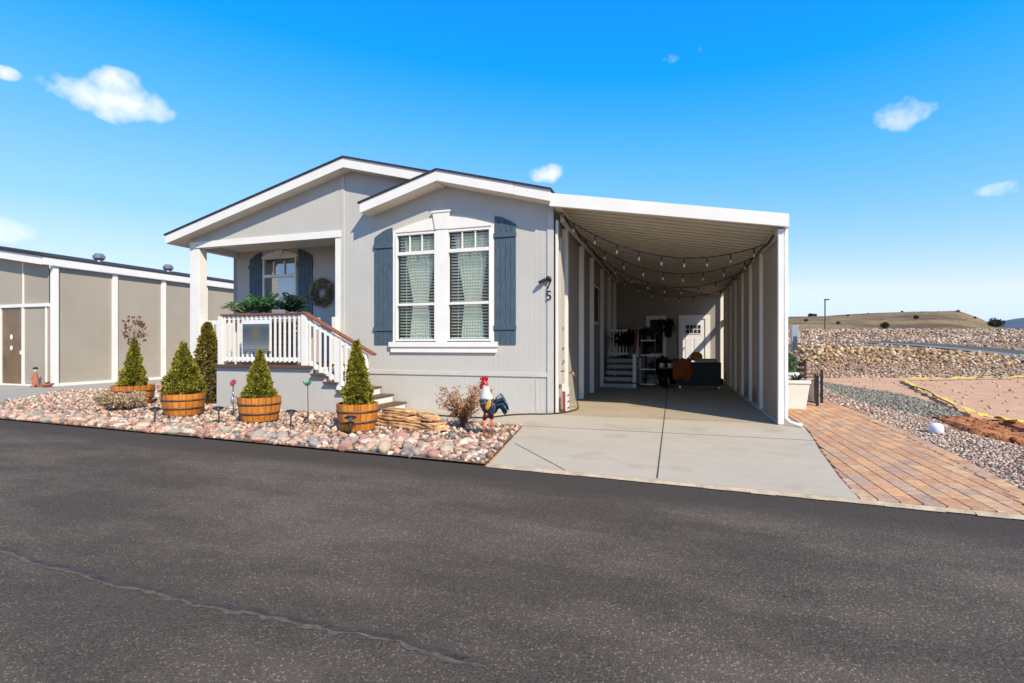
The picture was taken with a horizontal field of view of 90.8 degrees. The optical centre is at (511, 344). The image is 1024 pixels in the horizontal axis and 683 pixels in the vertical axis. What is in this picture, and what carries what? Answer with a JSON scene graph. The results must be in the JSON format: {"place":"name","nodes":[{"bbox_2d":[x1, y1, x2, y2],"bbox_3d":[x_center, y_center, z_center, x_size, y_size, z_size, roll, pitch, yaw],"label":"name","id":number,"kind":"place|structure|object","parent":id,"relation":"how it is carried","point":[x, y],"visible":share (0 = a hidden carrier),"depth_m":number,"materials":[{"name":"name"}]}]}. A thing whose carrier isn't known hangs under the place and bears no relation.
{"place":"outdoors","nodes":[
{"label":"outdoors","id":0,"kind":"place"},
{"bbox_2d":[0,379,176,401],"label":"neighbour driveway","id":1,"kind":"structure","parent":0,"point":[11,392],"depth_m":14.98,"materials":[{"name":"concrete"}]},
{"bbox_2d":[30,367,39,386],"bbox_3d":[-14.566,0.980,15.454,0.296,0.620,0.234,0,0,18],"label":"garden figurine","id":2,"kind":"object","parent":1,"relation":"on","point":[35,380],"visible":1,"depth_m":15.41,"materials":[{"name":"ceramic"}]},
{"bbox_2d":[0,246,233,386],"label":"neighbour home","id":3,"kind":"object","parent":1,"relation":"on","point":[61,325],"visible":0.49,"depth_m":16.60,"materials":[{"name":"paint"}]},
{"bbox_2d":[2,307,20,383],"bbox_3d":[-16.059,0.015,16.230,1.020,2.430,0.069,0,0,18],"label":"door","id":4,"kind":"structure","parent":3,"relation":"in","point":[11,317],"depth_m":16.25,"materials":[{"name":"wood"}]},
{"bbox_2d":[92,253,105,261],"bbox_3d":[-14.801,-3.095,18.101,0.380,0.390,0.370,0,0,18],"label":"roof vent","id":5,"kind":"object","parent":3,"relation":"on","point":[98,257],"visible":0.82,"depth_m":18.00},
{"bbox_2d":[0,420,1023,682],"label":"road","id":6,"kind":"structure","parent":0,"point":[518,576],"depth_m":2.89,"materials":[{"name":"asphalt"}]},
{"bbox_2d":[0,547,491,665],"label":"road seam","id":7,"kind":"object","parent":6,"relation":"on","point":[95,575],"visible":1,"depth_m":2.47,"materials":[{"name":"asphalt"}]},
{"bbox_2d":[0,549,491,669],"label":"road seam grit","id":8,"kind":"object","parent":6,"relation":"on","point":[405,645],"visible":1,"depth_m":2.45,"materials":[{"name":"asphalt"}]},
{"bbox_2d":[487,464,1023,519],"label":"driveway edge","id":9,"kind":"object","parent":6,"relation":"on","point":[955,510],"visible":1,"depth_m":4.36,"materials":[{"name":"concrete"}]},
{"bbox_2d":[0,311,1023,465],"bbox_3d":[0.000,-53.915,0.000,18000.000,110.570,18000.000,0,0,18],"label":"ground","id":10,"kind":"structure","parent":0,"point":[989,390],"depth_m":20.65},
{"bbox_2d":[1,390,522,463],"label":"rock bed soil","id":11,"kind":"object","parent":10,"relation":"on","point":[420,439],"visible":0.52,"depth_m":7.39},
{"bbox_2d":[88,389,148,409],"bbox_3d":[-7.715,1.084,9.944,0.916,0.483,0.985,0,0,-15],"label":"dry bush","id":12,"kind":"object","parent":11,"relation":"on","point":[110,399],"visible":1,"depth_m":9.80,"materials":[{"name":"beige plant"}]},
{"bbox_2d":[110,384,154,404],"bbox_3d":[-8.176,1.080,10.898,0.788,0.430,0.788,0,0,18],"label":"half barrel","id":13,"kind":"object","parent":11,"relation":"on","point":[149,389],"visible":0.54,"depth_m":10.68,"materials":[{"name":"wood"}]},
{"bbox_2d":[115,337,148,385],"bbox_3d":[-8.178,0.401,10.887,0.616,1.160,0.595,0,0,18],"label":"potted spruce","id":14,"kind":"object","parent":13,"relation":"in","point":[132,372],"visible":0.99,"depth_m":10.80,"materials":[{"name":"green plant"}]},
{"bbox_2d":[121,315,148,344],"bbox_3d":[-8.815,0.322,11.784,0.824,2.055,0.109,0,0,18],"label":"leaf sculpture","id":15,"kind":"object","parent":11,"relation":"on","point":[140,323],"visible":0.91,"depth_m":11.77,"materials":[{"name":"brown metal"}]},
{"bbox_2d":[167,428,180,434],"bbox_3d":[-4.944,1.272,7.394,0.194,0.093,0.159,-6,-7,-36],"label":"cobble","id":16,"kind":"object","parent":11,"relation":"on","point":[174,431],"visible":0.96,"depth_m":7.35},
{"bbox_2d":[160,392,205,417],"bbox_3d":[-6.000,1.087,9.229,0.705,0.417,0.705,0,0,33],"label":"half barrel","id":17,"kind":"object","parent":11,"relation":"on","point":[189,405],"visible":0.93,"depth_m":8.96,"materials":[{"name":"wood"}]},
{"bbox_2d":[158,340,207,394],"bbox_3d":[-6.010,0.449,9.221,0.768,1.093,0.772,0,0,18],"label":"potted spruce","id":18,"kind":"object","parent":17,"relation":"in","point":[185,373],"visible":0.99,"depth_m":9.10,"materials":[{"name":"green plant"}]},
{"bbox_2d":[194,428,210,438],"bbox_3d":[-4.407,1.257,7.179,0.204,0.161,0.216,0,0,20],"label":"cobble","id":19,"kind":"object","parent":11,"relation":"on","point":[201,433],"visible":0.93,"depth_m":7.10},
{"bbox_2d":[193,321,217,403],"bbox_3d":[-6.722,0.428,11.103,0.738,1.904,0.739,0,0,18],"label":"arborvitae","id":20,"kind":"object","parent":11,"relation":"on","point":[207,336],"visible":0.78,"depth_m":11.00,"materials":[{"name":"green plant"}]},
{"bbox_2d":[230,379,235,415],"bbox_3d":[-5.029,0.969,9.108,0.123,0.702,0.079,0,0,18],"label":"flower stake","id":21,"kind":"object","parent":11,"relation":"on","point":[233,382],"visible":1,"depth_m":9.09,"materials":[{"name":"metal"}]},
{"bbox_2d":[250,429,265,436],"bbox_3d":[-3.527,1.242,7.043,0.159,0.127,0.229,-2,4,16],"label":"cobble","id":22,"kind":"object","parent":11,"relation":"on","point":[259,432],"visible":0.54,"depth_m":7.00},
{"bbox_2d":[252,437,265,442],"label":"cobble","id":23,"kind":"object","parent":11,"relation":"on","point":[258,439],"visible":0.98,"depth_m":6.73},
{"bbox_2d":[237,395,281,423],"bbox_3d":[-4.242,1.080,8.489,0.670,0.430,0.670,0,0,-41],"label":"half barrel","id":24,"kind":"object","parent":11,"relation":"on","point":[258,410],"visible":0.96,"depth_m":8.23,"materials":[{"name":"wood"}]},
{"bbox_2d":[239,348,277,397],"bbox_3d":[-4.224,0.514,8.494,0.579,0.931,0.534,0,0,18],"label":"potted spruce","id":25,"kind":"object","parent":24,"relation":"in","point":[260,382],"visible":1,"depth_m":8.38,"materials":[{"name":"green plant"}]},
{"bbox_2d":[0,382,522,462],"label":"river rock","id":26,"kind":"object","parent":11,"relation":"on","point":[70,397],"visible":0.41,"depth_m":8.14,"materials":[{"name":"stone"}]},
{"bbox_2d":[202,311,406,412],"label":"porch deck","id":27,"kind":"structure","parent":11,"relation":"on","point":[327,384],"depth_m":9.89,"materials":[{"name":"wood"}]},
{"bbox_2d":[243,320,270,350],"bbox_3d":[-5.101,-0.190,10.074,0.700,0.620,0.047,0,0,18],"label":"porch sign","id":28,"kind":"object","parent":27,"relation":"attached to","point":[256,334],"visible":0.99,"depth_m":10.04,"materials":[{"name":"white paint"}]},
{"bbox_2d":[227,318,299,364],"bbox_3d":[-5.029,-0.102,10.315,1.850,1.005,0.200,0,0,18],"label":"rail planter","id":29,"kind":"object","parent":27,"relation":"on","point":[277,321],"visible":0.24,"depth_m":10.32,"materials":[{"name":"white paint"}]},
{"bbox_2d":[220,297,265,313],"bbox_3d":[-5.611,-0.840,10.512,1.162,0.382,0.744,0,0,18],"label":"porch fern","id":30,"kind":"object","parent":29,"relation":"in","point":[240,308],"visible":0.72,"depth_m":10.45,"materials":[{"name":"green plant"}]},
{"bbox_2d":[238,291,281,312],"bbox_3d":[-5.096,-0.879,10.352,1.076,0.441,0.768,0,0,18],"label":"porch fern","id":31,"kind":"object","parent":29,"relation":"in","point":[259,303],"visible":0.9,"depth_m":10.26,"materials":[{"name":"green plant"}]},
{"bbox_2d":[264,291,311,312],"bbox_3d":[-4.456,-0.868,10.170,1.004,0.446,0.643,0,0,18],"label":"porch fern","id":32,"kind":"object","parent":29,"relation":"in","point":[292,303],"visible":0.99,"depth_m":10.06,"materials":[{"name":"green plant"}]},
{"bbox_2d":[250,322,296,362],"bbox_3d":[-5.805,-0.090,12.163,1.750,1.020,0.550,0,0,18],"label":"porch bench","id":33,"kind":"object","parent":27,"relation":"on","point":[277,333],"visible":0.18,"depth_m":12.31,"materials":[{"name":"black wood"}]},
{"bbox_2d":[302,381,311,422],"bbox_3d":[-3.370,0.953,8.316,0.193,0.734,0.056,0,0,13],"label":"bird stake","id":34,"kind":"object","parent":11,"relation":"on","point":[308,383],"visible":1,"depth_m":8.31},
{"bbox_2d":[337,442,352,450],"bbox_3d":[-2.067,1.259,6.265,0.146,0.108,0.179,0,0,11],"label":"cobble","id":35,"kind":"object","parent":11,"relation":"on","point":[344,446],"visible":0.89,"depth_m":6.20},
{"bbox_2d":[344,415,356,433],"bbox_3d":[-2.279,1.155,7.122,0.176,0.330,0.176,3,4,26],"label":"solar light","id":36,"kind":"object","parent":11,"relation":"on","point":[349,418],"visible":0.95,"depth_m":7.08,"materials":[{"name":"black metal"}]},
{"bbox_2d":[336,401,377,433],"bbox_3d":[-2.313,1.080,7.560,0.608,0.430,0.608,0,0,-26],"label":"half barrel","id":37,"kind":"object","parent":11,"relation":"on","point":[366,418],"visible":0.92,"depth_m":7.32,"materials":[{"name":"wood"}]},
{"bbox_2d":[339,339,374,404],"bbox_3d":[-2.317,0.446,7.575,0.536,1.088,0.488,0,0,18],"label":"potted spruce","id":38,"kind":"object","parent":37,"relation":"in","point":[357,388],"visible":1,"depth_m":7.46,"materials":[{"name":"green plant"}]},
{"bbox_2d":[377,440,391,453],"bbox_3d":[-1.547,1.237,6.134,0.169,0.167,0.259,-7,6,-7],"label":"cobble","id":39,"kind":"object","parent":11,"relation":"on","point":[384,446],"visible":0.96,"depth_m":6.05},
{"bbox_2d":[163,155,617,412],"bbox_3d":[-1.679,-1.307,16.875,9.490,5.214,13.565,0,0,18],"label":"manufactured home","id":40,"kind":"object","parent":11,"relation":"on","point":[434,276],"visible":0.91,"depth_m":10.37,"materials":[{"name":"paint"}]},
{"bbox_2d":[263,256,296,331],"bbox_3d":[-5.859,-1.235,12.815,1.030,1.970,0.150,0,0,18],"label":"window frame","id":41,"kind":"structure","parent":40,"relation":"in","point":[279,275],"depth_m":12.79,"materials":[{"name":"white paint"}]},
{"bbox_2d":[308,278,333,307],"bbox_3d":[-4.663,-1.275,12.313,0.787,0.788,0.237,0,0,18],"label":"door wreath","id":42,"kind":"object","parent":40,"relation":"attached to","point":[315,287],"depth_m":12.28,"materials":[{"name":"grey plant"}]},
{"bbox_2d":[395,231,435,340],"bbox_3d":[-1.917,-1.175,10.315,0.920,2.190,0.240,0,0,18],"label":"window frame","id":43,"kind":"structure","parent":40,"relation":"in","point":[420,253],"depth_m":10.34,"materials":[{"name":"white paint"}]},
{"bbox_2d":[447,227,490,340],"bbox_3d":[-0.817,-1.175,9.964,0.930,2.190,0.240,0,0,18],"label":"window frame","id":44,"kind":"structure","parent":40,"relation":"in","point":[471,250],"depth_m":9.99,"materials":[{"name":"white paint"}]},
{"bbox_2d":[554,210,555,412],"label":"trim","id":45,"kind":"structure","parent":40,"relation":"attached to","point":[554,311],"depth_m":9.37,"materials":[{"name":"white metal"}]},
{"bbox_2d":[559,237,564,384],"bbox_3d":[0.948,-0.650,9.753,0.118,2.800,0.400,0,0,18],"label":"post","id":46,"kind":"object","parent":40,"relation":"attached to","point":[561,311],"visible":0.81,"depth_m":9.65,"materials":[{"name":"white metal"}]},
{"bbox_2d":[594,284,598,324],"bbox_3d":[2.387,-1.150,14.406,0.035,1.100,1.000,0,0,18],"label":"side window frame","id":47,"kind":"structure","parent":40,"relation":"in","point":[596,289],"depth_m":14.47,"materials":[{"name":"white paint"}]},
{"bbox_2d":[376,418,424,430],"bbox_3d":[-1.676,1.229,7.859,1.032,0.139,0.316,0,0,26],"label":"sandstone slab","id":48,"kind":"object","parent":11,"relation":"on","point":[401,424],"depth_m":7.75,"materials":[{"name":"stone"}]},
{"bbox_2d":[377,412,422,422],"bbox_3d":[-1.729,1.137,7.929,0.881,0.126,0.325,0,0,18],"label":"sandstone slab","id":49,"kind":"object","parent":48,"relation":"on","point":[412,419],"depth_m":7.80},
{"bbox_2d":[381,407,417,415],"bbox_3d":[-1.774,1.050,7.965,0.626,0.094,0.275,0,0,25],"label":"sandstone slab","id":50,"kind":"object","parent":49,"relation":"on","point":[399,411],"depth_m":7.87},
{"bbox_2d":[391,432,410,439],"bbox_3d":[-1.507,1.242,6.840,0.270,0.133,0.212,8,1,2],"label":"cobble","id":51,"kind":"object","parent":11,"relation":"on","point":[404,435],"visible":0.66,"depth_m":6.80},
{"bbox_2d":[416,421,448,431],"bbox_3d":[-1.227,1.229,7.663,0.533,0.130,0.321,0,0,35],"label":"sandstone slab","id":52,"kind":"object","parent":11,"relation":"on","point":[433,426],"depth_m":7.53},
{"bbox_2d":[414,412,440,421],"bbox_3d":[-1.325,1.109,7.830,0.264,0.108,0.485,0,0,-45],"label":"sandstone slab","id":53,"kind":"object","parent":52,"relation":"on","point":[427,416],"depth_m":7.71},
{"bbox_2d":[427,449,440,457],"bbox_3d":[-0.910,1.264,5.874,0.147,0.103,0.175,3,2,39],"label":"cobble","id":54,"kind":"object","parent":11,"relation":"on","point":[432,453],"visible":0.85,"depth_m":5.81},
{"bbox_2d":[439,444,452,452],"bbox_3d":[-0.795,1.262,6.112,0.170,0.105,0.190,9,8,-10],"label":"cobble","id":55,"kind":"object","parent":11,"relation":"on","point":[446,447],"visible":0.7,"depth_m":6.08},
{"bbox_2d":[434,382,494,427],"bbox_3d":[-0.771,0.954,7.920,0.930,0.739,1.101,0,0,18],"label":"maple bush","id":56,"kind":"object","parent":11,"relation":"on","point":[465,412],"visible":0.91,"depth_m":7.76,"materials":[{"name":"red plant"}]},
{"bbox_2d":[479,375,508,435],"bbox_3d":[-0.263,0.860,7.137,0.464,0.858,0.207,0,0,18],"label":"rooster statue","id":57,"kind":"object","parent":11,"relation":"on","point":[490,405],"visible":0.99,"depth_m":7.11,"materials":[{"name":"paint"}]},
{"bbox_2d":[408,408,540,429],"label":"walkway","id":58,"kind":"structure","parent":10,"relation":"on","point":[518,419],"depth_m":8.93,"materials":[{"name":"concrete"}]},
{"bbox_2d":[439,376,578,417],"bbox_3d":[-0.033,0.963,9.415,3.286,0.650,0.864,0,0,-24],"label":"garden hose","id":59,"kind":"object","parent":58,"relation":"on","point":[534,413],"visible":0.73,"depth_m":9.25,"materials":[{"name":"rubber"}]},
{"bbox_2d":[523,414,812,439],"bbox_3d":[2.386,1.328,8.028,4.230,0.100,1.412,0,0,18],"label":"driveway apron","id":60,"kind":"object","parent":10,"relation":"on","point":[763,430],"visible":0.69,"depth_m":7.92,"materials":[{"name":"concrete"}]},
{"bbox_2d":[791,325,798,350],"bbox_3d":[15.660,-0.351,27.991,0.340,1.450,0.320,0,0,18],"label":"utility pedestal","id":61,"kind":"object","parent":10,"relation":"on","point":[794,335],"visible":0.95,"depth_m":27.85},
{"bbox_2d":[824,299,829,329],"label":"street lamp","id":62,"kind":"object","parent":10,"relation":"on","point":[825,313],"visible":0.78,"depth_m":74.92,"materials":[{"name":"grey metal"}]},
{"bbox_2d":[810,380,963,416],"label":"grey gravel","id":63,"kind":"structure","parent":10,"relation":"on","point":[918,403],"depth_m":11.69,"materials":[{"name":"gravel"}]},
{"bbox_2d":[788,328,1023,342],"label":"riprap","id":64,"kind":"object","parent":10,"relation":"on","point":[933,335],"visible":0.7,"depth_m":63.67,"materials":[{"name":"stone"}]},
{"bbox_2d":[788,344,1023,364],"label":"riprap","id":65,"kind":"object","parent":10,"relation":"on","point":[941,354],"visible":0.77,"depth_m":25.03,"materials":[{"name":"stone"}]},
{"bbox_2d":[788,341,1023,350],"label":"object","id":66,"kind":"object","parent":10,"relation":"on","point":[799,343],"visible":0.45,"depth_m":37.99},
{"bbox_2d":[797,350,1023,377],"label":"riprap","id":67,"kind":"object","parent":10,"relation":"on","point":[963,369],"visible":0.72,"depth_m":23.02,"materials":[{"name":"stone"}]},
{"bbox_2d":[900,383,957,410],"bbox_3d":[11.157,1.309,13.577,0.250,0.110,8.541,0,0,31],"label":"buried pipe","id":68,"kind":"object","parent":10,"relation":"on","point":[932,394],"visible":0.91,"depth_m":13.08,"materials":[{"name":"grey plastic"}]},
{"bbox_2d":[843,377,1023,417],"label":"dirt clods","id":69,"kind":"object","parent":10,"relation":"on","point":[990,407],"visible":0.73,"depth_m":14.99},
{"bbox_2d":[861,342,1023,360],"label":"road verge","id":70,"kind":"structure","parent":10,"relation":"on","point":[993,352],"depth_m":31.28,"materials":[{"name":"concrete"}]},
{"bbox_2d":[900,375,1023,378],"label":"caution tape","id":71,"kind":"object","parent":10,"relation":"on","point":[961,377],"visible":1,"depth_m":19.57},
{"bbox_2d":[903,380,1023,422],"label":"caution tape","id":72,"kind":"object","parent":10,"relation":"on","point":[983,414],"visible":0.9,"depth_m":9.87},
{"bbox_2d":[936,415,1023,445],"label":"dirt mound","id":73,"kind":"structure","parent":10,"relation":"on","point":[975,429],"depth_m":7.74,"materials":[{"name":"soil"}]},
{"bbox_2d":[938,416,1023,443],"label":"earth clods","id":74,"kind":"object","parent":73,"relation":"on","point":[1012,439],"visible":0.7,"depth_m":7.81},
{"bbox_2d":[986,317,1005,327],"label":"juniper bush","id":75,"kind":"object","parent":10,"relation":"on","point":[995,322],"visible":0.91,"depth_m":228.97,"materials":[{"name":"green plant"}]},
{"bbox_2d":[0,0,1023,321],"label":"sky","id":76,"kind":"structure","parent":0,"point":[889,134],"materials":[{"name":"blue"}]},
{"bbox_2d":[490,426,858,498],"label":"driveway","id":77,"kind":"structure","parent":0,"point":[789,466],"depth_m":5.69,"materials":[{"name":"concrete"}]},
{"bbox_2d":[554,379,796,424],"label":"carport floor","id":78,"kind":"structure","parent":0,"point":[724,403],"depth_m":10.85,"materials":[{"name":"concrete"}]},
{"bbox_2d":[562,387,568,410],"bbox_3d":[1.055,1.040,9.681,0.075,0.440,0.272,0,0,32],"label":"leaning sign","id":79,"kind":"object","parent":78,"relation":"on","point":[567,399],"visible":0.99,"depth_m":9.59,"materials":[{"name":"white plastic"}]},
{"bbox_2d":[603,326,640,387],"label":"side steps","id":80,"kind":"structure","parent":78,"relation":"on","point":[635,358],"depth_m":15.74,"materials":[{"name":"white paint"}]},
{"bbox_2d":[607,327,644,356],"bbox_3d":[3.670,-0.111,16.546,1.623,1.022,1.709,0,0,18],"label":"potted plant","id":81,"kind":"object","parent":80,"relation":"on","point":[628,335],"visible":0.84,"depth_m":16.28,"materials":[{"name":"green plant"}]},
{"bbox_2d":[645,356,646,377],"bbox_3d":[4.415,0.789,16.645,0.320,0.978,0.320,0,0,18],"label":"plant pedestal","id":82,"kind":"object","parent":78,"relation":"on","point":[646,366],"visible":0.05,"depth_m":16.62,"materials":[{"name":"wood"}]},
{"bbox_2d":[630,326,665,353],"bbox_3d":[4.442,-0.165,16.636,1.687,0.929,1.732,0,0,18],"label":"potted plant","id":83,"kind":"object","parent":82,"relation":"on","point":[647,344],"visible":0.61,"depth_m":16.38,"materials":[{"name":"green plant"}]},
{"bbox_2d":[641,335,655,387],"bbox_3d":[4.118,0.489,15.271,0.430,1.578,0.300,0,0,18],"label":"plant stand","id":84,"kind":"object","parent":78,"relation":"on","point":[654,369],"visible":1,"depth_m":15.15,"materials":[{"name":"white paint"}]},
{"bbox_2d":[639,355,673,385],"bbox_3d":[4.814,0.793,15.997,1.663,0.970,1.563,0,0,18],"label":"potted plant","id":85,"kind":"object","parent":78,"relation":"on","point":[660,373],"visible":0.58,"depth_m":15.86,"materials":[{"name":"green plant"}]},
{"bbox_2d":[515,381,813,477],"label":"driveway joints","id":86,"kind":"object","parent":78,"relation":"on","point":[640,431],"visible":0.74,"depth_m":6.97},
{"bbox_2d":[658,367,673,387],"bbox_3d":[4.593,0.974,15.067,0.490,0.608,0.490,0,0,18],"label":"side table","id":87,"kind":"object","parent":78,"relation":"on","point":[665,368],"visible":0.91,"depth_m":15.05,"materials":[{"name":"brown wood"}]},
{"bbox_2d":[614,281,719,379],"bbox_3d":[5.873,-0.662,18.947,3.920,3.925,1.029,0,0,18],"label":"storage room","id":88,"kind":"object","parent":78,"relation":"on","point":[697,325],"visible":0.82,"depth_m":18.49,"materials":[{"name":"paint"}]},
{"bbox_2d":[650,320,662,352],"bbox_3d":[5.341,-0.310,18.694,0.460,1.260,0.006,0,0,18],"label":"window pane","id":89,"kind":"structure","parent":88,"relation":"in","point":[654,324],"depth_m":18.68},
{"bbox_2d":[658,318,678,337],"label":"hanging plant","id":90,"kind":"object","parent":88,"relation":"attached to","point":[668,327],"depth_m":18.43,"materials":[{"name":"green plant"}]},
{"bbox_2d":[683,319,704,361],"bbox_3d":[6.573,0.055,18.246,0.760,1.990,0.119,0,0,18],"label":"door","id":91,"kind":"structure","parent":88,"relation":"in","point":[693,329],"depth_m":18.27,"materials":[{"name":"wood"}]},
{"bbox_2d":[549,193,802,426],"bbox_3d":[4.225,-0.737,13.598,4.049,4.020,10.921,0,0,18],"label":"carport","id":92,"kind":"object","parent":78,"relation":"on","point":[754,332],"visible":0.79,"depth_m":10.29,"materials":[{"name":"paint"}]},
{"bbox_2d":[564,216,616,279],"bbox_3d":[2.361,-2.370,13.753,0.033,0.094,9.003,0,0,18],"label":"light cord","id":93,"kind":"object","parent":92,"relation":"attached to","point":[571,227],"visible":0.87,"depth_m":11.98,"materials":[{"name":"rubber"}]},
{"bbox_2d":[563,216,765,267],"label":"string lights","id":94,"kind":"object","parent":92,"relation":"hanging from","point":[617,245],"visible":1,"depth_m":9.23,"materials":[{"name":"plastic"}]},
{"bbox_2d":[579,235,752,281],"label":"string lights","id":95,"kind":"object","parent":92,"relation":"hanging from","point":[666,272],"visible":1,"depth_m":10.53,"materials":[{"name":"plastic"}]},
{"bbox_2d":[604,266,727,301],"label":"string lights","id":96,"kind":"object","parent":92,"relation":"hanging from","point":[667,295],"visible":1,"depth_m":15.21,"materials":[{"name":"plastic"}]},
{"bbox_2d":[593,252,740,294],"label":"string lights","id":97,"kind":"object","parent":92,"relation":"hanging from","point":[662,285],"visible":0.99,"depth_m":12.53,"materials":[{"name":"plastic"}]},
{"bbox_2d":[726,234,773,288],"bbox_3d":[5.477,-1.775,12.004,0.033,0.084,7.803,0,0,18],"label":"light cord","id":98,"kind":"object","parent":92,"relation":"attached to","point":[761,248],"visible":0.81,"depth_m":9.88,"materials":[{"name":"rubber"}]},
{"bbox_2d":[678,362,720,388],"bbox_3d":[5.606,0.889,15.164,1.190,0.778,0.800,0,0,18],"label":"storage box","id":99,"kind":"object","parent":78,"relation":"on","point":[706,373],"visible":0.75,"depth_m":14.74,"materials":[{"name":"plastic"}]},
{"bbox_2d":[672,358,692,380],"bbox_3d":[5.072,0.721,15.028,0.565,0.678,0.401,0,0,18],"label":"throw blanket","id":100,"kind":"object","parent":99,"relation":"on","point":[682,367],"visible":1,"depth_m":14.87,"materials":[{"name":"fabric"}]},
{"bbox_2d":[694,359,716,361],"bbox_3d":[5.678,0.448,14.815,0.620,0.095,0.280,0,0,18],"label":"seat cushion","id":101,"kind":"object","parent":99,"relation":"on","point":[705,360],"visible":0.93,"depth_m":14.69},
{"bbox_2d":[690,352,702,360],"bbox_3d":[5.446,0.340,14.910,0.340,0.280,0.256,0,0,18],"label":"round pillow","id":102,"kind":"object","parent":101,"relation":"on","point":[695,355],"visible":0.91,"depth_m":14.82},
{"bbox_2d":[788,397,1023,514],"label":"path","id":103,"kind":"structure","parent":0,"point":[868,459],"depth_m":5.28,"materials":[{"name":"brick"}]},
{"bbox_2d":[788,372,799,377],"bbox_3d":[6.095,0.940,11.282,0.484,0.672,0.484,0,0,18],"label":"tub planter","id":104,"kind":"object","parent":103,"relation":"on","point":[797,373],"visible":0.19,"depth_m":11.03,"materials":[{"name":"white paint"}]},
{"bbox_2d":[788,353,797,372],"bbox_3d":[6.093,0.417,11.284,0.558,0.560,0.548,0,0,18],"label":"topiary ball","id":105,"kind":"object","parent":104,"relation":"in","point":[792,363],"visible":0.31,"depth_m":11.10,"materials":[{"name":"green plant"}]},
{"bbox_2d":[788,378,810,408],"bbox_3d":[5.658,0.990,10.371,0.704,0.572,0.704,0,0,18],"label":"tub planter","id":106,"kind":"object","parent":103,"relation":"on","point":[798,391],"visible":0.44,"depth_m":10.04,"materials":[{"name":"white paint"}]},
{"bbox_2d":[795,360,817,401],"bbox_3d":[6.518,0.801,11.470,0.540,0.950,0.560,0,0,-36],"label":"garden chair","id":107,"kind":"object","parent":103,"relation":"on","point":[804,369],"visible":0.41,"depth_m":11.20,"materials":[{"name":"wood"}]},
{"bbox_2d":[804,369,822,405],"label":"wire gate","id":108,"kind":"structure","parent":103,"relation":"on","point":[811,392],"depth_m":10.81,"materials":[{"name":"black metal"}]},
{"bbox_2d":[819,384,1023,490],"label":"gravel","id":109,"kind":"structure","parent":0,"point":[917,426],"depth_m":6.73,"materials":[{"name":"gravel"}]},
{"bbox_2d":[928,423,943,433],"bbox_3d":[6.225,1.235,7.409,0.180,0.190,0.180,0,0,18],"label":"cleanout cap","id":110,"kind":"object","parent":109,"relation":"on","point":[935,428],"visible":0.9,"depth_m":7.35,"materials":[{"name":"white plastic"}]},
{"bbox_2d":[867,341,1023,353],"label":"road","id":111,"kind":"structure","parent":0,"point":[995,349],"depth_m":34.48,"materials":[{"name":"asphalt"}]},
{"bbox_2d":[1001,318,1023,328],"bbox_3d":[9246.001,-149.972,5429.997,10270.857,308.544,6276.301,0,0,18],"label":"hills","id":112,"kind":"structure","parent":0,"point":[1015,323],"depth_m":4901.51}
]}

